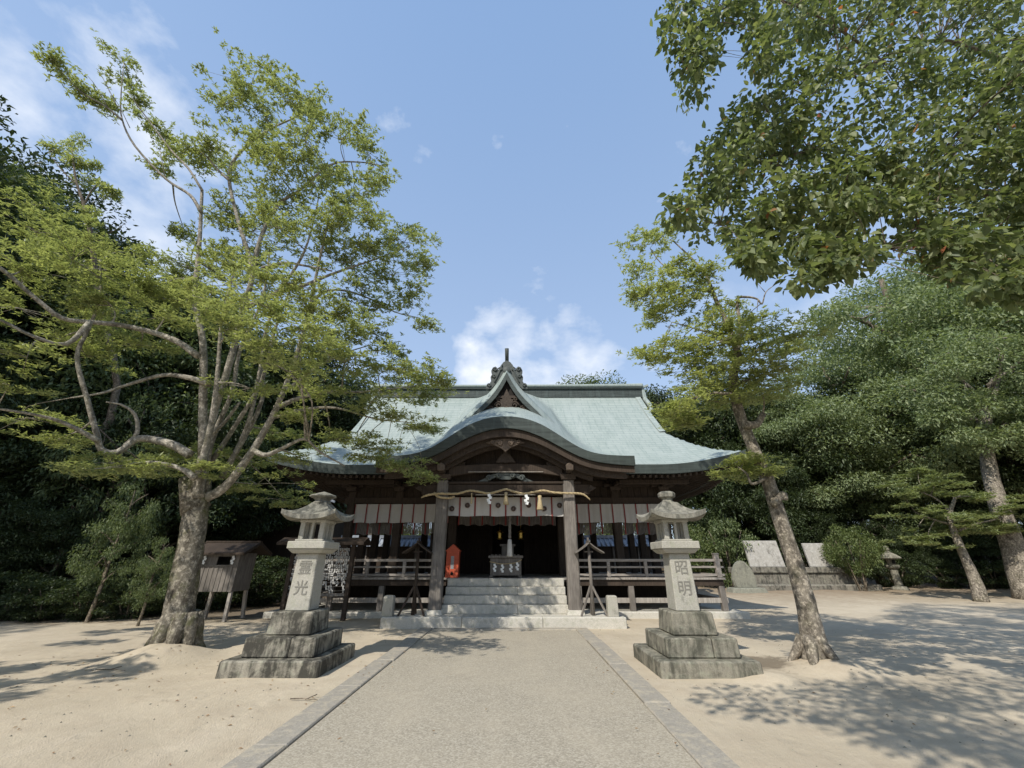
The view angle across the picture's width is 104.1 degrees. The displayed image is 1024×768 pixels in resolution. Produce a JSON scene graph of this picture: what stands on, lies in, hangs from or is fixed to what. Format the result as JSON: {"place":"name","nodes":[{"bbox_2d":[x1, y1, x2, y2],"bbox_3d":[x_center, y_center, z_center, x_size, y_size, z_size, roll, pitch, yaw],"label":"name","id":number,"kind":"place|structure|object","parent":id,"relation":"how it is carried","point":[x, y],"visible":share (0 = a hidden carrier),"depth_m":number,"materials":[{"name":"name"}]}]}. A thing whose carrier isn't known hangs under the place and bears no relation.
{"place":"outdoors","nodes":[
{"label":"outdoors","id":0,"kind":"place"},
{"bbox_2d":[397,538,432,615],"bbox_3d":[-2.655,5.333,11.130,0.800,1.952,0.623,0,-24,0],"label":"roofed pole","id":1,"kind":"object","parent":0,"point":[414,589],"visible":0.99,"depth_m":10.97,"materials":[{"name":"brown wood"}]},
{"bbox_2d":[263,631,700,767],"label":"gravel path","id":2,"kind":"structure","parent":0,"point":[546,699],"depth_m":4.39,"materials":[{"name":"gravel"}]},
{"bbox_2d":[0,524,1023,767],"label":"ground","id":3,"kind":"structure","parent":0,"point":[819,731],"depth_m":5.42,"materials":[{"name":"sand"}]},
{"bbox_2d":[0,562,25,593],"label":"shrub","id":4,"kind":"object","parent":3,"relation":"on","point":[4,583],"visible":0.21,"depth_m":12.98,"materials":[{"name":"green plant"}]},
{"bbox_2d":[0,155,42,310],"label":"forest tree","id":5,"kind":"object","parent":3,"relation":"on","point":[14,179],"visible":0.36,"depth_m":15.07,"materials":[{"name":"green plant"}]},
{"bbox_2d":[0,331,42,443],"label":"forest tree","id":6,"kind":"object","parent":3,"relation":"on","point":[4,338],"visible":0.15,"depth_m":15.05,"materials":[{"name":"green plant"}]},
{"bbox_2d":[0,568,57,620],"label":"shrub","id":7,"kind":"object","parent":3,"relation":"on","point":[6,577],"visible":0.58,"depth_m":11.90,"materials":[{"name":"green plant"}]},
{"bbox_2d":[0,95,72,222],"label":"forest tree","id":8,"kind":"object","parent":3,"relation":"on","point":[2,119],"visible":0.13,"depth_m":20.80,"materials":[{"name":"green plant"}]},
{"bbox_2d":[0,361,100,493],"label":"forest tree","id":9,"kind":"object","parent":3,"relation":"on","point":[2,426],"visible":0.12,"depth_m":15.57,"materials":[{"name":"green plant"}]},
{"bbox_2d":[0,576,104,621],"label":"shrub","id":10,"kind":"object","parent":3,"relation":"on","point":[37,615],"visible":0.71,"depth_m":11.55,"materials":[{"name":"green plant"}]},
{"bbox_2d":[1,131,126,550],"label":"young tree","id":11,"kind":"object","parent":3,"relation":"on","point":[77,162],"visible":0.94,"depth_m":17.75,"materials":[{"name":"green leaves"},{"name":"bark"}]},
{"bbox_2d":[0,160,130,303],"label":"forest tree","id":12,"kind":"object","parent":3,"relation":"on","point":[36,182],"visible":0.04,"depth_m":21.23,"materials":[{"name":"green plant"}]},
{"bbox_2d":[0,496,132,612],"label":"forest tree","id":13,"kind":"object","parent":3,"relation":"on","point":[31,553],"visible":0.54,"depth_m":13.17,"materials":[{"name":"green plant"}]},
{"bbox_2d":[0,135,137,240],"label":"forest tree","id":14,"kind":"object","parent":3,"relation":"on","point":[54,176],"visible":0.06,"depth_m":26.83,"materials":[{"name":"green plant"}]},
{"bbox_2d":[0,385,161,564],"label":"forest tree","id":15,"kind":"object","parent":3,"relation":"on","point":[12,459],"visible":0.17,"depth_m":14.41,"materials":[{"name":"green plant"}]},
{"bbox_2d":[1,168,163,331],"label":"forest tree","id":16,"kind":"object","parent":3,"relation":"on","point":[28,173],"visible":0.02,"depth_m":23.47,"materials":[{"name":"green plant"}]},
{"bbox_2d":[30,576,139,621],"bbox_3d":[-12.741,6.430,12.002,2.471,1.315,2.472,0,-24,1],"label":"shrub","id":17,"kind":"object","parent":3,"relation":"on","point":[77,613],"visible":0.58,"depth_m":11.52,"materials":[{"name":"green plant"}]},
{"bbox_2d":[28,391,184,611],"bbox_3d":[-15.452,4.610,15.220,4.590,8.742,5.128,-8,-25,18],"label":"sapling","id":18,"kind":"object","parent":3,"relation":"on","point":[128,417],"visible":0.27,"depth_m":14.73,"materials":[{"name":"green plant"}]},
{"bbox_2d":[3,394,216,598],"bbox_3d":[-16.855,4.859,16.557,6.616,8.552,6.782,9,-25,-18],"label":"forest tree","id":19,"kind":"object","parent":3,"relation":"on","point":[69,492],"visible":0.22,"depth_m":15.37,"materials":[{"name":"green plant"}]},
{"bbox_2d":[65,482,161,622],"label":"sapling","id":20,"kind":"object","parent":3,"relation":"on","point":[125,530],"visible":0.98,"depth_m":11.94,"materials":[{"name":"green plant"}]},
{"bbox_2d":[0,243,227,531],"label":"forest tree","id":21,"kind":"object","parent":3,"relation":"on","point":[62,285],"visible":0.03,"depth_m":19.55,"materials":[{"name":"green plant"}]},
{"bbox_2d":[0,221,229,418],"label":"forest tree","id":22,"kind":"object","parent":3,"relation":"on","point":[6,314],"visible":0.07,"depth_m":18.54,"materials":[{"name":"green plant"}]},
{"bbox_2d":[79,580,165,619],"bbox_3d":[-11.530,6.598,12.218,2.247,1.143,2.247,-7,-25,15],"label":"shrub","id":23,"kind":"object","parent":3,"relation":"on","point":[123,614],"visible":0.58,"depth_m":11.89,"materials":[{"name":"green plant"}]},
{"bbox_2d":[0,279,290,571],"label":"forest tree","id":24,"kind":"object","parent":3,"relation":"on","point":[168,361],"visible":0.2,"depth_m":18.33,"materials":[{"name":"green plant"}]},
{"bbox_2d":[118,536,174,625],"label":"sapling","id":25,"kind":"object","parent":3,"relation":"on","point":[148,568],"visible":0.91,"depth_m":11.12,"materials":[{"name":"green plant"}]},
{"bbox_2d":[112,571,207,615],"bbox_3d":[-11.655,7.022,13.467,2.696,1.446,2.696,-14,-28,29],"label":"shrub","id":26,"kind":"object","parent":3,"relation":"on","point":[156,576],"visible":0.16,"depth_m":13.00,"materials":[{"name":"green plant"}]},
{"bbox_2d":[52,402,270,580],"bbox_3d":[-15.650,5.498,17.764,7.703,8.922,7.792,10,-26,-21],"label":"forest tree","id":27,"kind":"object","parent":3,"relation":"on","point":[223,502],"visible":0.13,"depth_m":17.35,"materials":[{"name":"green plant"}]},
{"bbox_2d":[3,283,325,573],"bbox_3d":[-18.931,2.768,22.500,14.068,16.109,13.908,14,-28,-28],"label":"forest tree","id":28,"kind":"object","parent":3,"relation":"on","point":[162,387],"visible":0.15,"depth_m":19.48,"materials":[{"name":"green plant"}]},
{"bbox_2d":[165,578,253,610],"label":"shrub","id":29,"kind":"object","parent":3,"relation":"on","point":[202,605],"visible":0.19,"depth_m":14.11,"materials":[{"name":"green plant"}]},
{"bbox_2d":[149,425,309,557],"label":"forest tree","id":30,"kind":"object","parent":3,"relation":"on","point":[243,529],"visible":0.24,"depth_m":20.88,"materials":[{"name":"green plant"}]},
{"bbox_2d":[0,27,468,646],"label":"old tree","id":31,"kind":"object","parent":3,"relation":"on","point":[180,621],"visible":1,"depth_m":9.19,"materials":[{"name":"green green leaves"},{"name":"grey bark"}]},
{"bbox_2d":[197,541,272,621],"bbox_3d":[-8.724,5.927,12.119,1.721,2.162,1.516,0,-24,0],"label":"box hut","id":32,"kind":"object","parent":3,"relation":"on","point":[227,566],"visible":0.91,"depth_m":11.95,"materials":[{"name":"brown wood"}]},
{"bbox_2d":[200,563,280,607],"bbox_3d":[-11.079,7.828,15.669,3.595,1.793,3.595,12,-27,-24],"label":"shrub","id":33,"kind":"object","parent":3,"relation":"on","point":[250,596],"visible":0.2,"depth_m":15.57,"materials":[{"name":"green plant"}]},
{"bbox_2d":[128,308,356,512],"bbox_3d":[-17.662,3.847,24.948,13.581,17.556,13.924,-11,-26,23],"label":"forest tree","id":34,"kind":"object","parent":3,"relation":"on","point":[292,405],"visible":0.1,"depth_m":24.62,"materials":[{"name":"green plant"}]},
{"bbox_2d":[233,555,289,606],"bbox_3d":[-10.038,7.919,16.094,3.595,2.013,3.595,5,-24,-10],"label":"shrub","id":35,"kind":"object","parent":3,"relation":"on","point":[280,563],"visible":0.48,"depth_m":15.67,"materials":[{"name":"green plant"}]},
{"bbox_2d":[182,335,370,532],"bbox_3d":[-15.987,5.573,27.713,15.150,17.347,14.977,-16,-28,31],"label":"forest tree","id":36,"kind":"object","parent":3,"relation":"on","point":[346,398],"visible":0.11,"depth_m":25.59,"materials":[{"name":"green plant"}]},
{"bbox_2d":[206,482,359,592],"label":"tree","id":37,"kind":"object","parent":3,"relation":"on","point":[270,542],"depth_m":23.31,"materials":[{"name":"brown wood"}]},
{"bbox_2d":[215,492,354,678],"bbox_3d":[-3.613,3.401,7.091,1.519,2.905,1.519,0,-24,0],"label":"stone lantern","id":38,"kind":"object","parent":3,"relation":"on","point":[299,638],"visible":0.99,"depth_m":6.57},
{"bbox_2d":[276,538,371,620],"bbox_3d":[-5.816,5.838,12.044,2.650,2.250,0.715,0,-24,0],"label":"fortune rack","id":39,"kind":"object","parent":3,"relation":"on","point":[353,543],"visible":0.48,"depth_m":12.09,"materials":[{"name":"brown wood"}]},
{"bbox_2d":[290,365,380,448],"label":"forest tree","id":40,"kind":"object","parent":3,"relation":"on","point":[362,385],"visible":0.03,"depth_m":29.66,"materials":[{"name":"green plant"}]},
{"bbox_2d":[340,535,430,571],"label":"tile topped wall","id":41,"kind":"structure","parent":3,"relation":"on","point":[407,542],"depth_m":22.29,"materials":[{"name":"grey tile"}]},
{"bbox_2d":[221,628,739,767],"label":"path kerb","id":42,"kind":"structure","parent":3,"relation":"on","point":[699,747],"depth_m":4.48,"materials":[{"name":"stone"}]},
{"bbox_2d":[262,348,750,628],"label":"shrine hall","id":43,"kind":"structure","parent":3,"relation":"on","point":[594,443],"depth_m":13.26,"materials":[{"name":"metal"}]},
{"bbox_2d":[381,595,394,616],"bbox_3d":[-3.275,5.887,10.590,0.280,0.495,0.240,0,-24,0],"label":"stone post","id":44,"kind":"object","parent":43,"relation":"on","point":[388,606],"visible":0.99,"depth_m":10.49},
{"bbox_2d":[353,503,448,522],"bbox_3d":[-3.981,4.660,14.397,3.600,0.682,0.074,0,-24,0],"label":"banded curtain","id":45,"kind":"object","parent":43,"relation":"hanging from","point":[394,512],"visible":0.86,"depth_m":14.40,"materials":[{"name":"white fabric"}]},
{"bbox_2d":[355,522,447,534],"bbox_3d":[-4.011,4.958,14.589,3.336,1.070,0.022,0,-24,0],"label":"bamboo blind","id":46,"kind":"object","parent":43,"relation":"hanging from","point":[414,528],"visible":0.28,"depth_m":14.46,"materials":[{"name":"brown wood"}]},
{"bbox_2d":[445,544,460,577],"bbox_3d":[-1.887,5.665,12.791,0.488,0.975,0.344,0,-24,0],"label":"fortune box","id":47,"kind":"object","parent":43,"relation":"on","point":[453,561],"visible":0.98,"depth_m":12.64,"materials":[{"name":"paint"}]},
{"bbox_2d":[457,524,489,572],"bbox_3d":[-1.870,7.048,17.115,1.780,1.930,0.080,0,-24,0],"label":"lattice door","id":48,"kind":"structure","parent":43,"relation":"in","point":[458,527],"depth_m":17.15,"materials":[{"name":"brown wood"}]},
{"bbox_2d":[488,554,522,577],"bbox_3d":[-0.196,5.853,12.846,1.100,0.675,0.691,0,-24,0],"label":"offering box","id":49,"kind":"object","parent":43,"relation":"on","point":[502,565],"visible":0.94,"depth_m":12.59,"materials":[{"name":"grey wood"}]},
{"bbox_2d":[448,496,562,516],"bbox_3d":[-0.194,3.797,12.388,4.000,0.602,0.082,0,-24,0],"label":"banded curtain","id":50,"kind":"object","parent":43,"relation":"hanging from","point":[481,506],"visible":0.91,"depth_m":12.37,"materials":[{"name":"white fabric"}]},
{"bbox_2d":[421,488,589,509],"bbox_3d":[-0.187,3.420,11.859,5.026,0.635,0.293,-1,-24,2],"label":"sacred rope","id":51,"kind":"object","parent":43,"relation":"hanging from","point":[539,505],"visible":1,"depth_m":11.89,"materials":[{"name":"fabric"}]},
{"bbox_2d":[458,516,555,525],"bbox_3d":[-0.188,4.706,14.380,3.486,0.780,0.022,0,-24,0],"label":"bamboo blind","id":52,"kind":"object","parent":43,"relation":"hanging from","point":[470,520],"visible":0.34,"depth_m":14.29,"materials":[{"name":"brown wood"}]},
{"bbox_2d":[500,544,514,576],"bbox_3d":[-0.151,6.066,13.747,0.540,1.020,0.250,0,-24,0],"label":"offering stand","id":53,"kind":"object","parent":43,"relation":"on","point":[504,548],"visible":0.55,"depth_m":13.81,"materials":[{"name":"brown wood"}]},
{"bbox_2d":[507,495,512,556],"bbox_3d":[-0.072,4.400,12.492,0.230,1.840,0.230,0,-24,0],"label":"bell rope","id":54,"kind":"object","parent":43,"relation":"hanging from","point":[509,548],"visible":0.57,"depth_m":12.25,"materials":[{"name":"grey fabric"}]},
{"bbox_2d":[527,524,557,572],"bbox_3d":[1.550,7.040,17.096,1.780,1.930,0.080,0,-24,0],"label":"lattice door","id":55,"kind":"structure","parent":43,"relation":"in","point":[531,527],"depth_m":17.12,"materials":[{"name":"brown wood"}]},
{"bbox_2d":[574,537,607,616],"bbox_3d":[2.168,5.321,11.104,0.800,1.952,0.623,0,-24,0],"label":"roofed pole","id":56,"kind":"object","parent":43,"relation":"on","point":[591,588],"visible":0.97,"depth_m":10.90,"materials":[{"name":"brown wood"}]},
{"bbox_2d":[606,595,618,616],"bbox_3d":[2.649,5.873,10.558,0.280,0.495,0.240,0,-24,0],"label":"stone post","id":57,"kind":"object","parent":43,"relation":"on","point":[612,610],"visible":0.98,"depth_m":10.47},
{"bbox_2d":[577,522,655,534],"bbox_3d":[3.639,4.939,14.547,3.336,1.070,0.022,0,-24,0],"label":"bamboo blind","id":58,"kind":"object","parent":43,"relation":"hanging from","point":[602,531],"visible":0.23,"depth_m":14.42,"materials":[{"name":"brown wood"}]},
{"bbox_2d":[575,503,658,522],"bbox_3d":[3.619,4.642,14.356,3.600,0.682,0.074,0,-24,0],"label":"banded curtain","id":59,"kind":"object","parent":43,"relation":"hanging from","point":[606,512],"visible":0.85,"depth_m":14.37,"materials":[{"name":"white fabric"}]},
{"bbox_2d":[8,594,1014,764],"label":"fallen leaves","id":60,"kind":"object","parent":3,"relation":"on","point":[382,686],"depth_m":5.48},
{"bbox_2d":[9,626,1022,767],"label":"pebbles","id":61,"kind":"object","parent":3,"relation":"on","point":[598,635],"visible":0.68,"depth_m":4.83,"materials":[{"name":"stone"}]},
{"bbox_2d":[556,369,625,533],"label":"forest tree","id":62,"kind":"object","parent":3,"relation":"on","point":[594,381],"visible":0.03,"depth_m":46.80,"materials":[{"name":"green plant"}]},
{"bbox_2d":[584,535,652,571],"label":"tile topped wall","id":63,"kind":"structure","parent":3,"relation":"on","point":[605,544],"depth_m":22.23,"materials":[{"name":"grey tile"}]},
{"bbox_2d":[622,383,736,526],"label":"forest tree","id":64,"kind":"object","parent":3,"relation":"on","point":[656,399],"visible":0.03,"depth_m":37.45,"materials":[{"name":"green plant"}]},
{"bbox_2d":[633,491,763,678],"bbox_3d":[2.946,3.385,7.056,1.519,2.905,1.519,0,-24,0],"label":"stone lantern","id":65,"kind":"object","parent":3,"relation":"on","point":[685,640],"visible":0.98,"depth_m":6.51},
{"bbox_2d":[687,524,722,586],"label":"shrub","id":66,"kind":"object","parent":3,"relation":"on","point":[697,536],"visible":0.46,"depth_m":24.52,"materials":[{"name":"green plant"}]},
{"bbox_2d":[645,380,803,577],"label":"forest tree","id":67,"kind":"object","parent":3,"relation":"on","point":[711,442],"visible":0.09,"depth_m":30.39,"materials":[{"name":"green plant"}]},
{"bbox_2d":[608,217,842,664],"bbox_3d":[4.747,0.028,8.698,5.101,10.386,3.234,0,-24,0],"label":"leaning tree","id":68,"kind":"object","parent":3,"relation":"on","point":[811,645],"visible":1,"depth_m":8.40,"materials":[{"name":"green leaves"},{"name":"bark"}]},
{"bbox_2d":[695,516,760,587],"bbox_3d":[13.316,10.445,24.730,3.467,4.464,4.077,-1,-24,2],"label":"shrub","id":69,"kind":"object","parent":3,"relation":"on","point":[732,541],"visible":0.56,"depth_m":24.41,"materials":[{"name":"green plant"}]},
{"bbox_2d":[678,441,778,582],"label":"forest tree","id":70,"kind":"object","parent":3,"relation":"on","point":[731,487],"visible":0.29,"depth_m":26.69,"materials":[{"name":"green plant"}]},
{"bbox_2d":[726,560,767,592],"bbox_3d":[12.146,10.146,20.909,1.863,1.644,0.882,0,-24,0],"label":"stone stele","id":71,"kind":"object","parent":3,"relation":"on","point":[743,578],"visible":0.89,"depth_m":20.78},
{"bbox_2d":[676,368,850,526],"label":"forest tree","id":72,"kind":"object","parent":3,"relation":"on","point":[722,414],"visible":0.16,"depth_m":30.02,"materials":[{"name":"green plant"}]},
{"bbox_2d":[706,451,824,562],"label":"forest tree","id":73,"kind":"object","parent":3,"relation":"on","point":[797,475],"visible":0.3,"depth_m":26.36,"materials":[{"name":"green plant"}]},
{"bbox_2d":[738,524,803,563],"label":"shrub","id":74,"kind":"object","parent":3,"relation":"on","point":[771,537],"visible":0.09,"depth_m":26.67,"materials":[{"name":"green plant"}]},
{"bbox_2d":[773,534,813,566],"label":"shrub","id":75,"kind":"object","parent":3,"relation":"on","point":[802,553],"visible":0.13,"depth_m":24.76,"materials":[{"name":"green plant"}]},
{"bbox_2d":[728,567,882,590],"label":"stone wall","id":76,"kind":"structure","parent":3,"relation":"on","point":[820,578],"depth_m":22.43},
{"bbox_2d":[742,541,785,566],"bbox_3d":[14.591,9.842,23.147,2.043,1.401,0.267,0,-24,0],"label":"stone tablet","id":77,"kind":"object","parent":76,"relation":"on","point":[765,554],"visible":1,"depth_m":23.06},
{"bbox_2d":[801,543,833,566],"bbox_3d":[17.667,9.899,23.102,1.357,1.262,0.266,0,-24,0],"label":"stone tablet","id":78,"kind":"object","parent":76,"relation":"on","point":[814,558],"visible":0.88,"depth_m":23.02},
{"bbox_2d":[710,375,925,534],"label":"forest tree","id":79,"kind":"object","parent":3,"relation":"on","point":[846,465],"visible":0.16,"depth_m":27.45,"materials":[{"name":"green plant"}]},
{"bbox_2d":[792,506,847,564],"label":"forest tree","id":80,"kind":"object","parent":3,"relation":"on","point":[815,528],"visible":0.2,"depth_m":26.16,"materials":[{"name":"green plant"}]},
{"bbox_2d":[791,476,861,542],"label":"forest tree","id":81,"kind":"object","parent":3,"relation":"on","point":[843,516],"visible":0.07,"depth_m":27.41,"materials":[{"name":"green plant"}]},
{"bbox_2d":[738,390,922,566],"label":"forest tree","id":82,"kind":"object","parent":3,"relation":"on","point":[871,454],"visible":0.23,"depth_m":27.07,"materials":[{"name":"green plant"}]},
{"bbox_2d":[649,0,1023,314],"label":"overhanging tree","id":83,"kind":"object","parent":3,"relation":"on","point":[830,249],"visible":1,"depth_m":6.31,"materials":[{"name":"green plant"}]},
{"bbox_2d":[814,529,874,579],"bbox_3d":[20.793,11.209,25.619,3.820,3.680,3.819,-17,-29,33],"label":"shrub","id":84,"kind":"object","parent":3,"relation":"on","point":[826,538],"visible":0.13,"depth_m":24.98,"materials":[{"name":"green plant"}]},
{"bbox_2d":[817,523,888,590],"bbox_3d":[18.981,9.702,22.267,2.815,3.725,3.094,14,-28,-29],"label":"shrub","id":85,"kind":"object","parent":3,"relation":"on","point":[863,571],"visible":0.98,"depth_m":22.00,"materials":[{"name":"green plant"}]},
{"bbox_2d":[811,451,934,584],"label":"forest tree","id":86,"kind":"object","parent":3,"relation":"on","point":[874,468],"visible":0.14,"depth_m":26.99,"materials":[{"name":"green plant"}]},
{"bbox_2d":[737,349,1009,584],"bbox_3d":[25.533,6.160,28.129,14.792,16.981,15.551,5,-24,-10],"label":"forest tree","id":87,"kind":"object","parent":3,"relation":"on","point":[852,410],"visible":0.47,"depth_m":26.98,"materials":[{"name":"green plant"}]},
{"bbox_2d":[840,517,923,586],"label":"forest tree","id":88,"kind":"object","parent":3,"relation":"on","point":[876,529],"visible":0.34,"depth_m":25.24,"materials":[{"name":"green plant"}]},
{"bbox_2d":[859,548,928,587],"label":"shrub","id":89,"kind":"object","parent":3,"relation":"on","point":[903,563],"visible":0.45,"depth_m":23.66,"materials":[{"name":"green plant"}]},
{"bbox_2d":[880,546,909,589],"bbox_3d":[21.131,10.179,22.150,1.074,2.300,0.943,0,-24,0],"label":"stone lantern","id":90,"kind":"object","parent":3,"relation":"on","point":[892,566],"visible":0.86,"depth_m":21.94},
{"bbox_2d":[778,248,1023,563],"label":"forest tree","id":91,"kind":"object","parent":3,"relation":"on","point":[872,343],"visible":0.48,"depth_m":27.71,"materials":[{"name":"green plant"}]},
{"bbox_2d":[799,202,1023,398],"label":"forest tree","id":92,"kind":"object","parent":3,"relation":"on","point":[868,290],"visible":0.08,"depth_m":35.81,"materials":[{"name":"green plant"}]},
{"bbox_2d":[860,438,986,579],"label":"forest tree","id":93,"kind":"object","parent":3,"relation":"on","point":[925,499],"visible":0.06,"depth_m":26.77,"materials":[{"name":"green plant"}]},
{"bbox_2d":[895,517,976,582],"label":"forest tree","id":94,"kind":"object","parent":3,"relation":"on","point":[928,554],"visible":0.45,"depth_m":24.79,"materials":[{"name":"green plant"}]},
{"bbox_2d":[869,255,1023,387],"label":"forest tree","id":95,"kind":"object","parent":3,"relation":"on","point":[942,327],"visible":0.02,"depth_m":34.06,"materials":[{"name":"green plant"}]},
{"bbox_2d":[870,466,1023,601],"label":"pine","id":96,"kind":"object","parent":3,"relation":"on","point":[993,525],"visible":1,"depth_m":18.40,"materials":[{"name":"green plant"}]},
{"bbox_2d":[916,559,987,588],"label":"shrub","id":97,"kind":"object","parent":3,"relation":"on","point":[948,584],"visible":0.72,"depth_m":23.46,"materials":[{"name":"green plant"}]},
{"bbox_2d":[885,360,1023,526],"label":"forest tree","id":98,"kind":"object","parent":3,"relation":"on","point":[1020,489],"visible":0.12,"depth_m":25.32,"materials":[{"name":"green plant"}]},
{"bbox_2d":[886,355,1023,523],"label":"forest tree","id":99,"kind":"object","parent":3,"relation":"on","point":[1010,474],"visible":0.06,"depth_m":25.14,"materials":[{"name":"green plant"}]},
{"bbox_2d":[894,324,1023,599],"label":"old forest tree","id":100,"kind":"object","parent":3,"relation":"on","point":[938,410],"visible":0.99,"depth_m":20.34,"materials":[{"name":"green plant"}]},
{"bbox_2d":[904,468,1023,568],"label":"forest tree","id":101,"kind":"object","parent":3,"relation":"on","point":[950,498],"visible":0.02,"depth_m":27.18,"materials":[{"name":"green plant"}]},
{"bbox_2d":[950,559,1009,588],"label":"shrub","id":102,"kind":"object","parent":3,"relation":"on","point":[988,583],"visible":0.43,"depth_m":22.10,"materials":[{"name":"green plant"}]},
{"bbox_2d":[946,519,1023,582],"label":"forest tree","id":103,"kind":"object","parent":3,"relation":"on","point":[986,546],"visible":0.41,"depth_m":23.57,"materials":[{"name":"green plant"}]},
{"bbox_2d":[982,380,1023,472],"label":"forest tree","id":104,"kind":"object","parent":3,"relation":"on","point":[1013,394],"visible":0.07,"depth_m":22.42,"materials":[{"name":"green plant"}]},
{"bbox_2d":[1013,509,1023,532],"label":"forest tree","id":105,"kind":"object","parent":3,"relation":"on","point":[1019,512],"visible":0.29,"depth_m":23.20,"materials":[{"name":"green plant"}]},
{"bbox_2d":[0,0,1023,538],"label":"sky","id":106,"kind":"structure","parent":0,"point":[532,136],"materials":[{"name":"blue"}]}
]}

